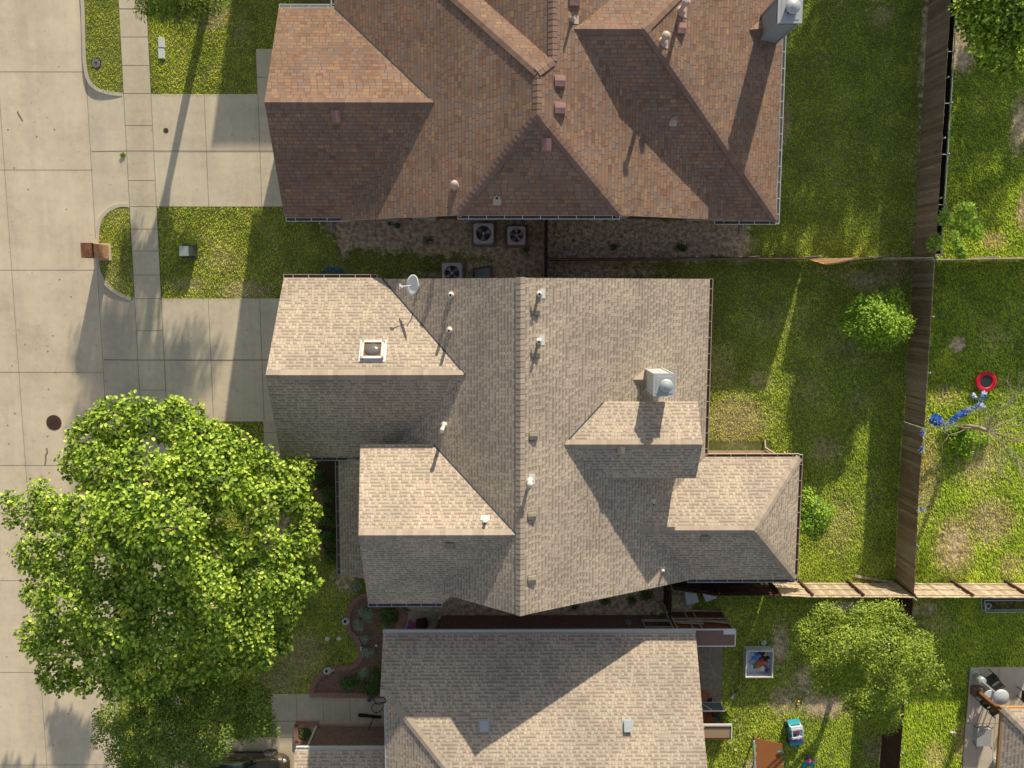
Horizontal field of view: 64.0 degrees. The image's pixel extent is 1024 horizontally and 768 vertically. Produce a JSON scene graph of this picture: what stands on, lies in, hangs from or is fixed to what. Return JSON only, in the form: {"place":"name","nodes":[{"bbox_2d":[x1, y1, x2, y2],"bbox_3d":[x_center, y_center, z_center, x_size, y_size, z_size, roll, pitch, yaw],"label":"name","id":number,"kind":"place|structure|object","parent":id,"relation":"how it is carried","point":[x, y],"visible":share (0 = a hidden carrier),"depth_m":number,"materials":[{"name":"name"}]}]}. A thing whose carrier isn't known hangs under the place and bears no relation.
{"place":"outdoors","nodes":[
{"label":"outdoors","id":0,"kind":"place"},
{"bbox_2d":[0,0,118,767],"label":"street","id":1,"kind":"structure","parent":0,"point":[51,353],"depth_m":36.91,"materials":[{"name":"concrete"}]},
{"bbox_2d":[46,415,61,429],"bbox_3d":[-20.942,1.762,37.481,0.694,0.027,0.694,0,97,0],"label":"manhole cover","id":2,"kind":"object","parent":1,"relation":"on","point":[53,422],"visible":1,"depth_m":37.47,"materials":[{"name":"orange metal"}]},
{"bbox_2d":[80,0,121,95],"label":"kerb","id":3,"kind":"structure","parent":1,"relation":"on","point":[91,84],"depth_m":35.49,"materials":[{"name":"concrete"}]},
{"bbox_2d":[95,203,131,300],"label":"kerb","id":4,"kind":"structure","parent":1,"relation":"on","point":[101,217],"depth_m":36.39,"materials":[{"name":"concrete"}]},
{"bbox_2d":[102,420,139,766],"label":"kerb","id":5,"kind":"structure","parent":1,"relation":"on","point":[111,610],"depth_m":38.40,"materials":[{"name":"concrete"}]},
{"bbox_2d":[84,0,122,92],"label":"verge","id":6,"kind":"structure","parent":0,"point":[101,8],"depth_m":35.42,"materials":[{"name":"green plant"}]},
{"bbox_2d":[91,58,100,68],"bbox_3d":[-18.002,-13.883,35.499,0.426,0.057,0.426,0,97,0],"label":"water meter lid","id":7,"kind":"object","parent":6,"relation":"on","point":[95,64],"visible":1,"depth_m":35.48,"materials":[{"name":"grey metal"}]},
{"bbox_2d":[99,207,133,299],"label":"verge","id":8,"kind":"structure","parent":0,"point":[125,215],"depth_m":36.47,"materials":[{"name":"green plant"}]},
{"bbox_2d":[80,243,111,260],"bbox_3d":[-18.167,-5.785,35.745,0.700,1.490,0.750,0,97,0],"label":"mailbox","id":9,"kind":"object","parent":8,"relation":"on","point":[99,251],"visible":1,"depth_m":35.51,"materials":[{"name":"orange brick"}]},
{"bbox_2d":[107,424,157,767],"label":"verge","id":10,"kind":"structure","parent":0,"point":[121,709],"depth_m":38.78,"materials":[{"name":"green plant"}]},
{"bbox_2d":[118,0,184,767],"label":"pavement","id":11,"kind":"structure","parent":0,"point":[141,176],"depth_m":36.24,"materials":[{"name":"concrete"}]},
{"bbox_2d":[87,82,281,227],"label":"driveway","id":12,"kind":"structure","parent":0,"point":[215,150],"depth_m":35.98,"materials":[{"name":"concrete"}]},
{"bbox_2d":[99,277,279,423],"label":"driveway","id":13,"kind":"structure","parent":0,"point":[216,354],"depth_m":37.02,"materials":[{"name":"concrete"}]},
{"bbox_2d":[184,737,309,767],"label":"driveway","id":14,"kind":"structure","parent":0,"point":[286,746],"depth_m":39.23,"materials":[{"name":"concrete"}]},
{"bbox_2d":[188,749,289,767],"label":"parked car","id":15,"kind":"object","parent":14,"relation":"on","point":[270,758],"visible":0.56,"depth_m":38.48,"materials":[{"name":"paint"}]},
{"bbox_2d":[256,49,385,736],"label":"garden path","id":16,"kind":"structure","parent":0,"point":[290,710],"depth_m":39.02,"materials":[{"name":"concrete"}]},
{"bbox_2d":[294,722,318,744],"bbox_3d":[-9.802,16.638,39.088,1.165,0.180,1.064,0,97,0],"label":"brick planter","id":17,"kind":"object","parent":16,"relation":"on","point":[297,740],"visible":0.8,"depth_m":39.01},
{"bbox_2d":[299,727,311,740],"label":"planter grass","id":18,"kind":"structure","parent":17,"relation":"in","point":[304,733],"depth_m":39.02,"materials":[{"name":"green plant"}]},
{"bbox_2d":[358,713,381,730],"bbox_3d":[-6.757,15.819,38.549,1.131,1.088,0.451,0,97,0],"label":"kick scooter","id":19,"kind":"object","parent":16,"relation":"on","point":[370,716],"visible":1,"depth_m":38.94,"materials":[{"name":"metal"}]},
{"bbox_2d":[403,611,435,628],"bbox_3d":[-4.554,12.105,38.638,1.972,0.001,2.913,0,97,0],"label":"entry court","id":20,"kind":"object","parent":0,"point":[414,616],"visible":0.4,"depth_m":38.50,"materials":[{"name":"concrete"}]},
{"bbox_2d":[416,617,427,628],"bbox_3d":[-4.188,11.230,38.038,0.466,0.950,0.427,-14,97,1],"label":"grill","id":21,"kind":"object","parent":20,"relation":"on","point":[421,623],"visible":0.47,"depth_m":37.93,"materials":[{"name":"black metal"}]},
{"bbox_2d":[84,0,1023,767],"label":"lawn","id":22,"kind":"structure","parent":0,"point":[661,238],"depth_m":36.77,"materials":[{"name":"green plant"}]},
{"bbox_2d":[158,48,164,58],"bbox_3d":[-15.150,-14.279,35.447,0.270,0.095,0.420,0,97,0],"label":"ground box","id":23,"kind":"object","parent":22,"relation":"on","point":[161,53],"visible":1,"depth_m":35.41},
{"bbox_2d":[158,37,164,47],"bbox_3d":[-15.127,-14.733,35.394,0.270,0.095,0.420,0,97,0],"label":"ground box","id":24,"kind":"object","parent":22,"relation":"on","point":[161,42],"visible":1,"depth_m":35.35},
{"bbox_2d":[0,389,324,705],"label":"broadleaf tree","id":25,"kind":"object","parent":22,"relation":"on","point":[146,541],"visible":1,"depth_m":30.80,"materials":[{"name":"green plant"}]},
{"bbox_2d":[128,0,227,36],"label":"weeping tree","id":26,"kind":"object","parent":22,"relation":"on","point":[179,10],"visible":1,"depth_m":32.20,"materials":[{"name":"green plant"}]},
{"bbox_2d":[90,672,280,767],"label":"oak tree","id":27,"kind":"object","parent":22,"relation":"on","point":[187,726],"visible":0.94,"depth_m":34.29,"materials":[{"name":"green plant"}]},
{"bbox_2d":[179,245,197,257],"bbox_3d":[-14.328,-5.863,36.210,0.660,0.565,0.560,0,97,0],"label":"utility box","id":28,"kind":"object","parent":22,"relation":"on","point":[187,251],"visible":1,"depth_m":35.97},
{"bbox_2d":[309,480,327,560],"bbox_3d":[-8.960,6.073,37.872,0.937,0.128,4.383,-14,97,1],"label":"brick edging","id":29,"kind":"object","parent":22,"relation":"on","point":[320,500],"visible":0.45,"depth_m":37.76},
{"bbox_2d":[349,579,362,594],"bbox_3d":[-7.316,9.485,38.187,0.718,0.331,0.758,19,96,-3],"label":"weed patch","id":30,"kind":"object","parent":22,"relation":"on","point":[355,589],"visible":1,"depth_m":38.16,"materials":[{"name":"green plant"}]},
{"bbox_2d":[307,461,406,691],"bbox_3d":[-7.261,9.090,38.278,4.716,0.001,11.372,0,97,0],"label":"planting bed","id":31,"kind":"object","parent":22,"relation":"on","point":[327,683],"visible":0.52,"depth_m":38.58,"materials":[{"name":"soil"}]},
{"bbox_2d":[311,468,325,485],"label":"shrub","id":32,"kind":"object","parent":31,"relation":"on","point":[321,478],"visible":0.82,"depth_m":37.26,"materials":[{"name":"green plant"}]},
{"bbox_2d":[318,507,335,527],"bbox_3d":[-8.389,6.095,37.581,1.214,0.721,0.928,27,96,-3],"label":"shrub","id":33,"kind":"object","parent":31,"relation":"on","point":[326,516],"visible":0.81,"depth_m":37.45,"materials":[{"name":"green plant"}]},
{"bbox_2d":[319,482,335,503],"bbox_3d":[-8.344,4.998,37.480,0.928,0.661,1.076,0,97,0],"label":"shrub","id":34,"kind":"object","parent":31,"relation":"on","point":[329,496],"visible":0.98,"depth_m":37.34,"materials":[{"name":"green plant"}]},
{"bbox_2d":[320,530,335,550],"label":"shrub","id":35,"kind":"object","parent":31,"relation":"on","point":[330,539],"visible":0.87,"depth_m":37.50,"materials":[{"name":"green plant"}]},
{"bbox_2d":[320,548,336,568],"bbox_3d":[-8.403,7.997,37.818,0.875,0.696,1.134,-25,96,3],"label":"shrub","id":36,"kind":"object","parent":31,"relation":"on","point":[327,554],"visible":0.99,"depth_m":37.67,"materials":[{"name":"green plant"}]},
{"bbox_2d":[309,592,366,692],"bbox_3d":[-7.692,12.392,38.626,1.667,0.128,5.722,25,96,-3],"label":"brick edging","id":37,"kind":"object","parent":31,"relation":"on","point":[352,634],"visible":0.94,"depth_m":38.61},
{"bbox_2d":[337,675,350,692],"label":"shrub","id":38,"kind":"object","parent":31,"relation":"on","point":[344,686],"visible":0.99,"depth_m":38.58,"materials":[{"name":"green plant"}]},
{"bbox_2d":[310,692,382,697],"bbox_3d":[-7.862,14.748,38.904,3.454,0.127,0.253,0,97,0],"label":"brick edging","id":39,"kind":"object","parent":31,"relation":"on","point":[336,694],"visible":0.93,"depth_m":38.85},
{"bbox_2d":[345,673,365,689],"bbox_3d":[-7.354,14.029,38.623,1.015,0.533,0.840,0,97,0],"label":"shrub","id":40,"kind":"object","parent":31,"relation":"on","point":[356,683],"visible":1,"depth_m":38.56,"materials":[{"name":"green plant"}]},
{"bbox_2d":[352,618,364,630],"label":"silver shrub","id":41,"kind":"object","parent":31,"relation":"on","point":[359,626],"visible":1,"depth_m":38.29,"materials":[{"name":"green plant"}]},
{"bbox_2d":[358,666,369,679],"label":"silver shrub","id":42,"kind":"object","parent":31,"relation":"on","point":[364,671],"visible":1,"depth_m":38.55,"materials":[{"name":"green plant"}]},
{"bbox_2d":[357,633,370,644],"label":"silver shrub","id":43,"kind":"object","parent":31,"relation":"on","point":[364,638],"visible":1,"depth_m":38.35,"materials":[{"name":"green plant"}]},
{"bbox_2d":[357,605,375,622],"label":"silver shrub","id":44,"kind":"object","parent":31,"relation":"on","point":[367,614],"visible":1,"depth_m":38.22,"materials":[{"name":"green plant"}]},
{"bbox_2d":[360,646,374,658],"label":"silver shrub","id":45,"kind":"object","parent":31,"relation":"on","point":[371,651],"visible":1,"depth_m":38.42,"materials":[{"name":"green plant"}]},
{"bbox_2d":[359,676,379,698],"bbox_3d":[-6.600,14.307,38.672,1.071,0.506,1.122,20,96,-3],"label":"shrub","id":46,"kind":"object","parent":31,"relation":"on","point":[372,689],"visible":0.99,"depth_m":38.60,"materials":[{"name":"green plant"}]},
{"bbox_2d":[368,667,380,684],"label":"shrub","id":47,"kind":"object","parent":31,"relation":"on","point":[378,676],"visible":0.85,"depth_m":38.53,"materials":[{"name":"green plant"}]},
{"bbox_2d":[375,623,386,633],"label":"spiky plant","id":48,"kind":"object","parent":31,"relation":"on","point":[379,627],"visible":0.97,"depth_m":38.40,"materials":[{"name":"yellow plant"}]},
{"bbox_2d":[378,607,400,626],"bbox_3d":[-5.751,10.742,38.247,1.153,0.528,1.238,0,97,0],"label":"shrub","id":49,"kind":"object","parent":31,"relation":"on","point":[387,613],"visible":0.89,"depth_m":38.18,"materials":[{"name":"green plant"}]},
{"bbox_2d":[395,612,406,628],"bbox_3d":[-5.228,11.190,38.496,0.414,0.126,0.979,14,96,-2],"label":"brick edging","id":50,"kind":"object","parent":31,"relation":"on","point":[401,622],"visible":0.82,"depth_m":38.43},
{"bbox_2d":[441,261,465,277],"bbox_3d":[-2.615,-4.883,36.124,1.110,1.020,1.080,0,97,0],"label":"air conditioner","id":51,"kind":"object","parent":22,"relation":"on","point":[453,269],"visible":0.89,"depth_m":35.79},
{"bbox_2d":[473,266,492,277],"bbox_3d":[-1.304,-4.881,36.559,0.860,0.130,0.674,-10,97,1],"label":"utility box","id":52,"kind":"object","parent":22,"relation":"on","point":[483,272],"visible":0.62,"depth_m":36.61,"materials":[{"name":"grey metal"}]},
{"bbox_2d":[471,222,496,246],"bbox_3d":[-1.237,-6.568,35.932,1.110,1.020,1.080,0,97,0],"label":"air conditioner","id":53,"kind":"object","parent":22,"relation":"on","point":[484,234],"visible":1,"depth_m":35.60,"materials":[{"name":"metal"}]},
{"bbox_2d":[294,611,706,767],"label":"house","id":54,"kind":"structure","parent":22,"relation":"on","point":[541,691],"depth_m":35.09,"materials":[{"name":"beige"}]},
{"bbox_2d":[642,619,671,627],"bbox_3d":[6.645,10.981,37.155,1.325,1.400,0.100,0,97,0],"label":"window","id":55,"kind":"structure","parent":54,"relation":"in","point":[647,623],"depth_m":37.55,"materials":[{"name":"beige glass"}]},
{"bbox_2d":[505,225,527,247],"bbox_3d":[0.195,-6.509,36.046,1.030,0.820,1.000,0,97,0],"label":"air conditioner","id":56,"kind":"object","parent":22,"relation":"on","point":[516,236],"visible":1,"depth_m":35.80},
{"bbox_2d":[264,0,802,229],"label":"house","id":57,"kind":"structure","parent":22,"relation":"on","point":[431,110],"depth_m":31.31,"materials":[{"name":"orange"}]},
{"bbox_2d":[266,274,802,615],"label":"house","id":58,"kind":"structure","parent":22,"relation":"on","point":[520,446],"depth_m":32.20,"materials":[{"name":"beige"}]},
{"bbox_2d":[399,275,419,295],"bbox_3d":[-3.940,-3.821,32.089,0.863,1.132,0.719,-37,96,4],"label":"satellite dish","id":59,"kind":"object","parent":58,"relation":"attached to","point":[412,286],"visible":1,"depth_m":31.98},
{"bbox_2d":[544,219,549,277],"bbox_3d":[1.514,-5.769,35.617,0.146,1.920,2.690,0,97,0],"label":"fence","id":60,"kind":"object","parent":22,"relation":"on","point":[546,250],"visible":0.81,"depth_m":35.07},
{"bbox_2d":[202,231,957,764],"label":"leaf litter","id":61,"kind":"object","parent":22,"relation":"on","point":[750,639],"visible":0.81,"depth_m":38.62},
{"bbox_2d":[637,589,655,601],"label":"weed","id":62,"kind":"object","parent":22,"relation":"on","point":[646,595],"visible":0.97,"depth_m":38.30,"materials":[{"name":"green plant"}]},
{"bbox_2d":[663,585,671,616],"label":"fence","id":63,"kind":"object","parent":22,"relation":"on","point":[667,602],"visible":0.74,"depth_m":37.25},
{"bbox_2d":[548,255,820,260],"bbox_3d":[7.319,-5.477,35.680,11.595,1.920,0.148,0,97,0],"label":"fence","id":64,"kind":"object","parent":22,"relation":"on","point":[646,258],"visible":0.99,"depth_m":34.99,"materials":[{"name":"wood"}]},
{"bbox_2d":[684,592,698,604],"bbox_3d":[8.321,9.871,38.261,0.595,0.410,0.635,-14,97,1],"label":"folding table","id":65,"kind":"object","parent":22,"relation":"on","point":[691,598],"visible":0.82,"depth_m":38.06,"materials":[{"name":"white plastic"}]},
{"bbox_2d":[670,609,735,646],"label":"shed","id":66,"kind":"structure","parent":22,"relation":"on","point":[714,628],"depth_m":36.91,"materials":[{"name":"brown wood"}]},
{"bbox_2d":[703,594,716,601],"bbox_3d":[9.178,9.806,38.257,0.558,0.410,0.445,-21,96,2],"label":"folding table","id":67,"kind":"object","parent":22,"relation":"on","point":[707,598],"visible":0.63,"depth_m":38.06,"materials":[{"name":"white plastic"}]},
{"bbox_2d":[702,707,725,723],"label":"deck floor","id":68,"kind":"structure","parent":22,"relation":"on","point":[706,720],"depth_m":39.15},
{"bbox_2d":[703,723,731,738],"bbox_3d":[9.073,16.198,38.736,2.403,0.960,0.794,0,97,0],"label":"wicker bench","id":69,"kind":"object","parent":22,"relation":"on","point":[717,731],"visible":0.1,"depth_m":38.32,"materials":[{"name":"white paint"}]},
{"bbox_2d":[670,581,779,595],"bbox_3d":[9.569,9.216,37.454,4.798,1.870,0.284,2,97,-1],"label":"fence","id":70,"kind":"object","parent":22,"relation":"on","point":[741,589],"visible":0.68,"depth_m":37.16,"materials":[{"name":"wood"}]},
{"bbox_2d":[719,711,735,725],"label":"shrub","id":71,"kind":"object","parent":22,"relation":"on","point":[725,717],"visible":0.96,"depth_m":38.51,"materials":[{"name":"green plant"}]},
{"bbox_2d":[742,645,773,677],"bbox_3d":[11.565,13.057,38.550,1.310,0.615,1.347,0,97,0],"label":"playpen","id":72,"kind":"object","parent":22,"relation":"on","point":[748,671],"visible":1,"depth_m":38.58,"materials":[{"name":"white plastic"}]},
{"bbox_2d":[753,735,781,767],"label":"leaning board","id":73,"kind":"object","parent":22,"relation":"on","point":[766,754],"visible":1,"depth_m":38.39,"materials":[{"name":"brown wood"}]},
{"bbox_2d":[784,718,803,745],"bbox_3d":[13.442,16.621,38.933,0.785,0.706,1.240,-8,97,1],"label":"toy car","id":74,"kind":"object","parent":22,"relation":"on","point":[794,727],"visible":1,"depth_m":38.90,"materials":[{"name":"teal plastic"}]},
{"bbox_2d":[802,754,817,767],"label":"tricycle","id":75,"kind":"object","parent":22,"relation":"on","point":[808,762],"visible":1,"depth_m":39.26,"materials":[{"name":"teal plastic"}]},
{"bbox_2d":[800,486,835,541],"bbox_3d":[13.076,5.674,36.563,2.281,3.042,2.096,43,95,-5],"label":"sapling","id":76,"kind":"object","parent":22,"relation":"on","point":[811,522],"visible":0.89,"depth_m":35.47,"materials":[{"name":"green plant"}]},
{"bbox_2d":[773,579,915,597],"bbox_3d":[15.027,9.349,37.497,6.005,1.869,0.161,0,97,0],"label":"fence","id":77,"kind":"object","parent":22,"relation":"on","point":[800,588],"visible":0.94,"depth_m":37.40,"materials":[{"name":"wood"}]},
{"bbox_2d":[810,256,883,264],"bbox_3d":[14.475,-5.365,35.758,2.754,1.760,0.333,-1,97,0],"label":"leaning fence","id":78,"kind":"object","parent":22,"relation":"on","point":[826,261],"visible":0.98,"depth_m":35.60,"materials":[{"name":"orange wood"}]},
{"bbox_2d":[787,597,953,737],"bbox_3d":[15.185,11.740,35.189,7.474,7.216,5.515,43,95,-5],"label":"ash tree","id":79,"kind":"object","parent":22,"relation":"on","point":[863,655],"visible":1,"depth_m":33.40,"materials":[{"name":"green plant"}]},
{"bbox_2d":[854,575,893,582],"bbox_3d":[16.927,9.132,38.361,1.852,0.070,0.110,10,97,-1],"label":"plank","id":80,"kind":"object","parent":22,"relation":"on","point":[871,578],"visible":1,"depth_m":38.34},
{"bbox_2d":[837,287,916,353],"bbox_3d":[15.934,-2.728,35.580,3.468,3.049,3.007,0,97,0],"label":"round tree","id":81,"kind":"object","parent":22,"relation":"on","point":[875,335],"visible":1,"depth_m":34.97,"materials":[{"name":"green plant"}]},
{"bbox_2d":[879,597,916,767],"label":"fence","id":82,"kind":"object","parent":22,"relation":"on","point":[891,752],"visible":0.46,"depth_m":37.99,"materials":[{"name":"wood"}]},
{"bbox_2d":[869,257,933,261],"bbox_3d":[16.862,-5.422,35.733,2.126,1.920,0.140,0,97,0],"label":"fence","id":83,"kind":"object","parent":22,"relation":"on","point":[912,259],"visible":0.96,"depth_m":35.07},
{"bbox_2d":[895,422,926,593],"bbox_3d":[17.962,5.556,37.037,0.184,1.920,7.495,0,97,0],"label":"fence","id":84,"kind":"object","parent":22,"relation":"on","point":[907,519],"visible":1,"depth_m":37.00,"materials":[{"name":"wood"}]},
{"bbox_2d":[904,259,937,427],"bbox_3d":[18.021,-1.804,36.167,0.146,1.920,7.287,0,97,0],"label":"fence","id":85,"kind":"object","parent":22,"relation":"on","point":[916,391],"visible":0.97,"depth_m":36.12,"materials":[{"name":"wood"}]},
{"bbox_2d":[914,0,950,256],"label":"fence","id":86,"kind":"object","parent":22,"relation":"on","point":[936,55],"visible":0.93,"depth_m":35.05,"materials":[{"name":"wood"}]},
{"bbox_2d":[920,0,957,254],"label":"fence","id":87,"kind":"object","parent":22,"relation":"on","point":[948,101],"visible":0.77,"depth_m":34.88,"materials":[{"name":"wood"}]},
{"bbox_2d":[941,423,959,438],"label":"weed clump","id":88,"kind":"object","parent":22,"relation":"on","point":[951,430],"visible":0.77,"depth_m":37.35,"materials":[{"name":"green plant"}]},
{"bbox_2d":[925,201,984,260],"bbox_3d":[19.003,-6.603,35.524,2.925,2.099,2.599,0,97,0],"label":"compound leaf sapling","id":89,"kind":"object","parent":22,"relation":"on","point":[961,250],"visible":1,"depth_m":34.95,"materials":[{"name":"plant"}]},
{"bbox_2d":[947,429,975,455],"bbox_3d":[20.464,2.638,37.369,1.044,0.616,1.408,38,95,-4],"label":"weed clump","id":90,"kind":"object","parent":22,"relation":"on","point":[954,442],"visible":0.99,"depth_m":37.25,"materials":[{"name":"green plant"}]},
{"bbox_2d":[954,446,973,462],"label":"weed clump","id":91,"kind":"object","parent":22,"relation":"on","point":[967,457],"visible":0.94,"depth_m":37.53,"materials":[{"name":"green plant"}]},
{"bbox_2d":[914,580,1023,597],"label":"fence","id":92,"kind":"object","parent":22,"relation":"on","point":[1006,589],"visible":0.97,"depth_m":37.45,"materials":[{"name":"wood"}]},
{"bbox_2d":[961,429,979,444],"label":"weed clump","id":93,"kind":"object","parent":22,"relation":"on","point":[974,435],"visible":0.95,"depth_m":37.32,"materials":[{"name":"green plant"}]},
{"bbox_2d":[928,368,1023,490],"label":"bare tree","id":94,"kind":"object","parent":22,"relation":"on","point":[963,427],"visible":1,"depth_m":35.33,"materials":[{"name":"brown plant"}]},
{"bbox_2d":[928,413,952,429],"bbox_3d":[19.169,1.695,36.616,1.459,0.193,0.681,14,96,-2],"label":"tarp shred","id":95,"kind":"object","parent":94,"relation":"hanging from","point":[935,419],"visible":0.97,"depth_m":36.61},
{"bbox_2d":[950,394,985,424],"bbox_3d":[20.406,1.132,36.552,1.976,0.179,0.631,-39,95,4],"label":"tarp shred","id":96,"kind":"object","parent":94,"relation":"hanging from","point":[958,415],"visible":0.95,"depth_m":36.57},
{"bbox_2d":[931,256,1023,260],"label":"fence","id":97,"kind":"object","parent":22,"relation":"on","point":[984,258],"visible":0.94,"depth_m":35.04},
{"bbox_2d":[974,433,992,451],"bbox_3d":[21.549,2.674,37.456,0.864,0.458,0.899,0,97,0],"label":"weed clump","id":98,"kind":"object","parent":22,"relation":"on","point":[983,439],"visible":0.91,"depth_m":37.40,"materials":[{"name":"green plant"}]},
{"bbox_2d":[947,0,1023,79],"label":"garden tree","id":99,"kind":"object","parent":22,"relation":"on","point":[1000,17],"visible":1,"depth_m":31.19,"materials":[{"name":"green plant"}]},
{"bbox_2d":[975,371,996,391],"bbox_3d":[21.462,-0.123,37.211,0.950,0.274,0.950,0,97,0],"label":"trampoline","id":100,"kind":"object","parent":22,"relation":"on","point":[985,381],"visible":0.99,"depth_m":37.11,"materials":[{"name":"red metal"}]},
{"bbox_2d":[980,598,1023,612],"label":"raised bed","id":101,"kind":"object","parent":22,"relation":"on","point":[1011,603],"visible":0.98,"depth_m":38.54,"materials":[{"name":"metal"}]},
{"bbox_2d":[697,647,722,701],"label":"flagstone patio","id":102,"kind":"structure","parent":0,"point":[710,660],"depth_m":38.88,"materials":[{"name":"stone"}]},
{"bbox_2d":[701,691,708,700],"bbox_3d":[9.145,14.820,38.996,0.480,0.060,0.475,0,97,0],"label":"plant pot","id":103,"kind":"object","parent":102,"relation":"on","point":[704,695],"visible":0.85,"depth_m":38.99,"materials":[{"name":"ceramic"}]},
{"bbox_2d":[702,702,724,711],"bbox_3d":[9.419,15.199,38.665,1.053,0.830,0.080,0,97,0],"label":"sunroom frame","id":104,"kind":"object","parent":102,"relation":"on","point":[712,707],"visible":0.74,"depth_m":38.57,"materials":[{"name":"white paint"}]},
{"bbox_2d":[962,667,1023,767],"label":"patio","id":105,"kind":"structure","parent":0,"point":[1011,679],"depth_m":39.17,"materials":[{"name":"concrete"}]},
{"bbox_2d":[972,725,993,748],"bbox_3d":[22.395,16.754,39.062,0.794,0.459,1.138,0,97,0],"label":"covered cart","id":106,"kind":"object","parent":105,"relation":"on","point":[982,735],"visible":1,"depth_m":38.90,"materials":[{"name":"grey fabric"}]},
{"bbox_2d":[981,686,995,701],"bbox_3d":[22.453,14.644,38.718,0.760,0.644,0.760,0,97,0],"label":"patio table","id":107,"kind":"object","parent":105,"relation":"on","point":[989,693],"visible":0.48,"depth_m":38.38,"materials":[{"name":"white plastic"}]},
{"bbox_2d":[970,671,1008,704],"bbox_3d":[21.994,13.973,37.856,0.740,2.190,0.740,0,97,0],"label":"patio heater","id":108,"kind":"object","parent":105,"relation":"on","point":[1000,696],"visible":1,"depth_m":36.88,"materials":[{"name":"metal"}]},
{"bbox_2d":[982,669,1004,690],"bbox_3d":[22.571,13.912,38.509,0.480,0.885,0.545,-35,96,4],"label":"patio chair","id":109,"kind":"object","parent":105,"relation":"on","point":[992,679],"visible":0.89,"depth_m":38.49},
{"bbox_2d":[970,685,1023,767],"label":"patio roof","id":110,"kind":"structure","parent":105,"relation":"on","point":[1010,746],"depth_m":36.33,"materials":[{"name":"beige"}]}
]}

